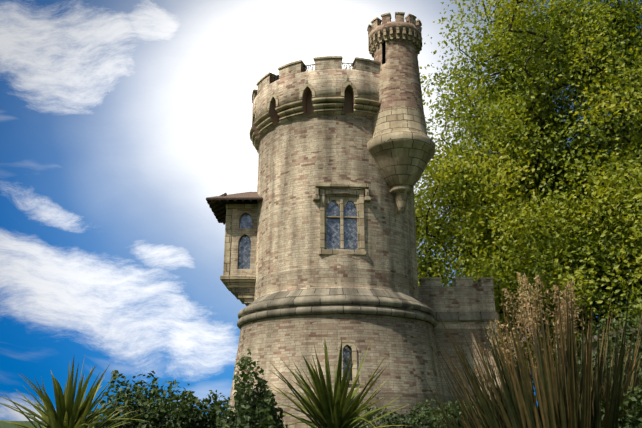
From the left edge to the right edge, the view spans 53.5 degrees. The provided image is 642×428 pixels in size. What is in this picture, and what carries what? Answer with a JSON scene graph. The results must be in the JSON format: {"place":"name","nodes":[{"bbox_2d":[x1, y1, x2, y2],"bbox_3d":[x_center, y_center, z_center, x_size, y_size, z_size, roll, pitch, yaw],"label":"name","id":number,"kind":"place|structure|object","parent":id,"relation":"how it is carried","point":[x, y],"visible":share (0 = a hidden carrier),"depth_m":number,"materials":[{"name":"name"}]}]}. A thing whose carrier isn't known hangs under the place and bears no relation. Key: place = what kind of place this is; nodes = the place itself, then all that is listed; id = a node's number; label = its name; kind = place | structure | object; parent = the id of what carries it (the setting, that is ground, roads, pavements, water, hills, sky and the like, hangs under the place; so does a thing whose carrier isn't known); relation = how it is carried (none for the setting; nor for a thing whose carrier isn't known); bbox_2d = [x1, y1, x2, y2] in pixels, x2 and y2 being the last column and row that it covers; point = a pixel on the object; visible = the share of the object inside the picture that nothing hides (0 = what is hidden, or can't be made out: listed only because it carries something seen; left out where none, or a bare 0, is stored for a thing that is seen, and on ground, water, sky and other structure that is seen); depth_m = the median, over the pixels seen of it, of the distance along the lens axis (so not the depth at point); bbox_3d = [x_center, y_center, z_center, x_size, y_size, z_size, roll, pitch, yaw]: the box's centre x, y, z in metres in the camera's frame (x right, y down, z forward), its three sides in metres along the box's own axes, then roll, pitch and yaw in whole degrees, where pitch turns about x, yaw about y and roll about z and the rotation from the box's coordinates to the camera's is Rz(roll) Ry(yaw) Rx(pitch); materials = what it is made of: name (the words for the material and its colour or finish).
{"place":"outdoors","nodes":[
{"label":"outdoors","id":0,"kind":"place"},
{"bbox_2d":[0,421,209,427],"bbox_3d":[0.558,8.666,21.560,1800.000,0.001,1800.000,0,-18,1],"label":"ground","id":1,"kind":"structure","parent":0,"point":[3,424],"depth_m":227.80,"materials":[{"name":"green plant"}]},
{"bbox_2d":[0,357,151,427],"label":"yucca plant","id":2,"kind":"object","parent":1,"relation":"on","point":[70,413],"visible":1,"depth_m":5.27,"materials":[{"name":"green plant"}]},
{"bbox_2d":[84,370,194,427],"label":"shrub","id":3,"kind":"object","parent":1,"relation":"on","point":[156,411],"depth_m":6.96,"materials":[{"name":"green plant"}]},
{"bbox_2d":[160,383,234,427],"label":"shrub","id":4,"kind":"object","parent":1,"relation":"on","point":[200,413],"depth_m":7.70,"materials":[{"name":"green plant"}]},
{"bbox_2d":[215,348,287,427],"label":"shrub","id":5,"kind":"object","parent":1,"relation":"on","point":[248,413],"depth_m":7.37,"materials":[{"name":"green plant"}]},
{"bbox_2d":[265,339,409,427],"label":"yucca plant","id":6,"kind":"object","parent":1,"relation":"on","point":[328,408],"depth_m":8.30,"materials":[{"name":"green plant"}]},
{"bbox_2d":[206,12,500,427],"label":"castle tower","id":7,"kind":"structure","parent":1,"relation":"on","point":[320,246],"depth_m":21.78,"materials":[{"name":"stone"}]},
{"bbox_2d":[353,398,483,427],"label":"shrub","id":8,"kind":"object","parent":1,"relation":"on","point":[410,420],"depth_m":13.83,"materials":[{"name":"green plant"}]},
{"bbox_2d":[428,396,500,427],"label":"shrub","id":9,"kind":"object","parent":1,"relation":"on","point":[452,413],"depth_m":12.82,"materials":[{"name":"green plant"}]},
{"bbox_2d":[416,348,613,427],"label":"flax","id":10,"kind":"object","parent":1,"relation":"on","point":[468,425],"visible":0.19,"depth_m":8.52,"materials":[{"name":"brown plant"}]},
{"bbox_2d":[472,317,532,394],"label":"flax plumes","id":11,"kind":"object","parent":10,"relation":"attached to","point":[474,367],"visible":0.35,"depth_m":8.77,"materials":[{"name":"beige plant"}]},
{"bbox_2d":[424,279,641,427],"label":"flax","id":12,"kind":"object","parent":1,"relation":"on","point":[565,398],"visible":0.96,"depth_m":6.88,"materials":[{"name":"plant"}]},
{"bbox_2d":[484,332,512,427],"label":"flax plume stalks","id":13,"kind":"object","parent":12,"relation":"attached to","point":[487,367],"visible":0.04,"depth_m":8.81,"materials":[{"name":"brown plant"}]},
{"bbox_2d":[503,283,569,404],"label":"flax plume stalks","id":14,"kind":"object","parent":12,"relation":"attached to","point":[535,333],"visible":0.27,"depth_m":7.62,"materials":[{"name":"brown plant"}]},
{"bbox_2d":[494,272,584,367],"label":"flax plumes","id":15,"kind":"object","parent":14,"relation":"attached to","point":[537,278],"visible":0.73,"depth_m":7.70,"materials":[{"name":"beige plant"}]},
{"bbox_2d":[578,340,634,414],"bbox_3d":[4.800,3.640,10.850,1.477,2.990,2.279,0,-18,1],"label":"shrub","id":16,"kind":"object","parent":1,"relation":"on","point":[591,370],"visible":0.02,"depth_m":11.11,"materials":[{"name":"green plant"}]},
{"bbox_2d":[578,313,641,423],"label":"shrub","id":17,"kind":"object","parent":1,"relation":"on","point":[621,325],"depth_m":9.91,"materials":[{"name":"green plant"}]},
{"bbox_2d":[581,326,641,398],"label":"garden wall","id":18,"kind":"structure","parent":1,"relation":"on","point":[596,338],"depth_m":10.91,"materials":[{"name":"stone"}]},
{"bbox_2d":[592,372,641,427],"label":"shrub","id":19,"kind":"object","parent":1,"relation":"on","point":[632,420],"visible":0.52,"depth_m":6.48,"materials":[{"name":"green plant"}]},
{"bbox_3d":[16.940,3.573,22.089,9.622,10.465,7.460,0,-18,1],"label":"tree wood","id":20,"kind":"object","parent":1,"relation":"on","visible":0},
{"bbox_2d":[612,200,641,326],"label":"tree","id":21,"kind":"object","parent":20,"relation":"attached to","point":[620,278],"visible":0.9,"depth_m":23.44,"materials":[{"name":"green plant"}]},
{"bbox_2d":[0,0,641,420],"label":"sky","id":22,"kind":"structure","parent":0,"point":[120,119],"materials":[{"name":"blue"}]},
{"bbox_2d":[346,0,641,328],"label":"tree","id":23,"kind":"object","parent":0,"point":[571,58],"depth_m":32.15,"materials":[{"name":"green plant"}]},
{"bbox_2d":[414,119,583,375],"bbox_3d":[9.240,3.674,38.920,19.967,20.626,17.406,0,-18,1],"label":"tree","id":24,"kind":"object","parent":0,"point":[444,238],"depth_m":35.95,"materials":[{"name":"green plant"}]},
{"bbox_2d":[418,181,641,395],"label":"tree","id":25,"kind":"object","parent":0,"point":[559,269],"depth_m":27.45,"materials":[{"name":"green plant"}]},
{"bbox_2d":[542,144,641,297],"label":"tree","id":26,"kind":"object","parent":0,"point":[632,196],"depth_m":26.21,"materials":[{"name":"green plant"}]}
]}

